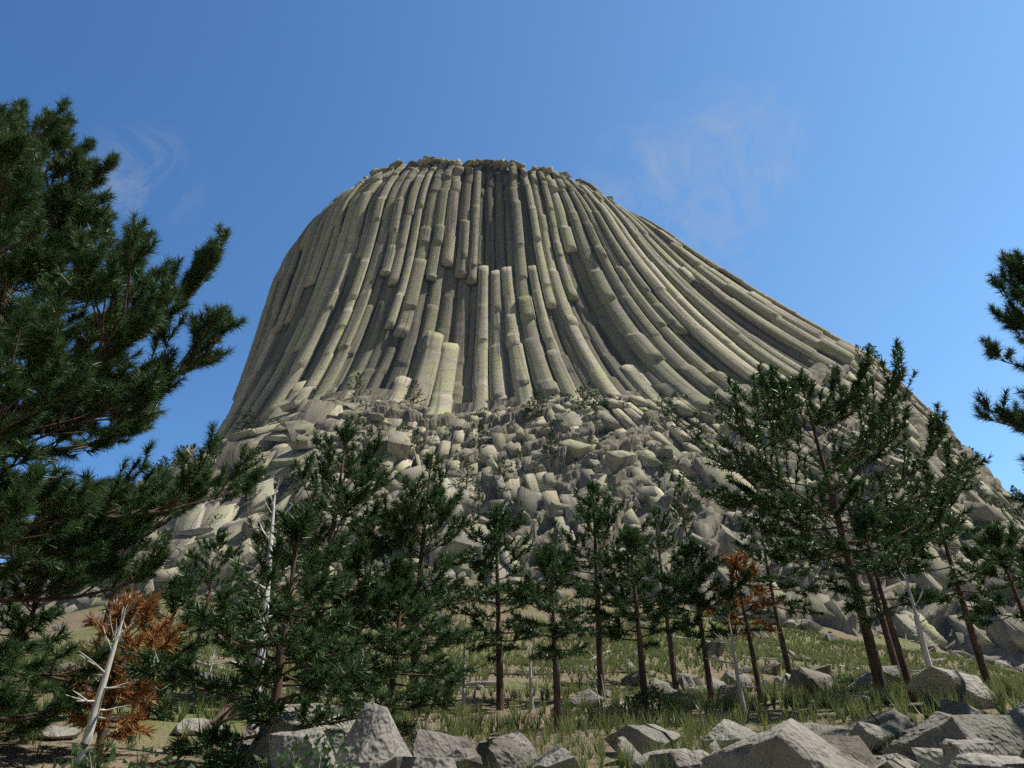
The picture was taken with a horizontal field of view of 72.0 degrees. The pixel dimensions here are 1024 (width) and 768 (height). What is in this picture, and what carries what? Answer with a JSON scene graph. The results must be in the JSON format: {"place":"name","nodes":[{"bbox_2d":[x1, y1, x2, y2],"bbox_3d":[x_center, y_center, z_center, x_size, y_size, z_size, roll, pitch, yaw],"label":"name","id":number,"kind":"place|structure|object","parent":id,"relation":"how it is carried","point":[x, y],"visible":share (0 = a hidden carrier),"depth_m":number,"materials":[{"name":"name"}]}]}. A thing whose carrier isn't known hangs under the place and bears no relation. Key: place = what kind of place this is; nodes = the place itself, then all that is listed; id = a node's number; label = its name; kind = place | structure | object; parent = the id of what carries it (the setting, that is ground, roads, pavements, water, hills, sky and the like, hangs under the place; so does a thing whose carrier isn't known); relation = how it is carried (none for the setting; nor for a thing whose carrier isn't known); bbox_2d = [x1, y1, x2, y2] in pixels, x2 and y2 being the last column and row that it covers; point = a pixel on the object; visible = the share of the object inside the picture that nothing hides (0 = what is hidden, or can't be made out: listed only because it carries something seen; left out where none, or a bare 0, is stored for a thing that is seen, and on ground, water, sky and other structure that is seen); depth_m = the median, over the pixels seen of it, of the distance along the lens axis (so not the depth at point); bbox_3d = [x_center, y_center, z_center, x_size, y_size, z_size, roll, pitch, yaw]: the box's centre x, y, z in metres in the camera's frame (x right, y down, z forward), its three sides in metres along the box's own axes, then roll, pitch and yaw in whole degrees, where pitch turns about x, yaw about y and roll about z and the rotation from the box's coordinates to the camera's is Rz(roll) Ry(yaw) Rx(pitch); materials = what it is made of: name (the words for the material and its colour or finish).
{"place":"outdoors","nodes":[
{"label":"outdoors","id":0,"kind":"place"},
{"bbox_2d":[0,578,1021,767],"bbox_3d":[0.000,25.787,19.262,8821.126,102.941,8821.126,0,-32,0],"label":"ground","id":1,"kind":"structure","parent":0,"point":[15,754],"depth_m":23.75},
{"bbox_2d":[57,566,955,767],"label":"dead wood","id":2,"kind":"object","parent":1,"relation":"on","point":[921,641],"visible":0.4,"depth_m":19.94,"materials":[{"name":"wood"}]},
{"bbox_2d":[0,585,1023,767],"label":"grass tufts","id":3,"kind":"object","parent":1,"relation":"on","point":[1008,687],"visible":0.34,"depth_m":22.09,"materials":[{"name":"green plant"}]},
{"bbox_2d":[0,155,1023,651],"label":"apron blocks","id":4,"kind":"structure","parent":1,"relation":"on","point":[296,427],"depth_m":123.68,"materials":[{"name":"beige stone"}]},
{"bbox_2d":[0,93,1023,767],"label":"pine","id":5,"kind":"object","parent":1,"relation":"on","point":[30,157],"depth_m":16.64,"materials":[{"name":"green plant"}]},
{"bbox_2d":[7,356,1023,669],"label":"boulders","id":6,"kind":"object","parent":1,"relation":"on","point":[569,476],"visible":0.16,"depth_m":132.64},
{"bbox_2d":[28,567,1023,697],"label":"boulders","id":7,"kind":"object","parent":1,"relation":"on","point":[715,648],"visible":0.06,"depth_m":54.40,"materials":[{"name":"grey stone"}]},
{"bbox_2d":[33,661,1023,767],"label":"boulders","id":8,"kind":"object","parent":1,"relation":"on","point":[961,736],"visible":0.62,"depth_m":10.39,"materials":[{"name":"grey stone"}]},
{"bbox_2d":[68,359,1023,648],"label":"apron stubs","id":9,"kind":"object","parent":1,"relation":"on","point":[636,409],"visible":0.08,"depth_m":137.94,"materials":[{"name":"grey stone"}]},
{"bbox_2d":[336,177,1015,650],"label":"tower","id":10,"kind":"structure","parent":1,"relation":"on","point":[768,343],"depth_m":191.25,"materials":[{"name":"grey stone"}]},
{"bbox_2d":[216,160,880,438],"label":"rock columns","id":11,"kind":"structure","parent":10,"relation":"attached to","point":[532,277],"depth_m":206.24,"materials":[{"name":"beige stone"}]},
{"bbox_2d":[0,0,1023,562],"label":"sky","id":12,"kind":"structure","parent":0,"point":[857,164],"materials":[{"name":"blue"}]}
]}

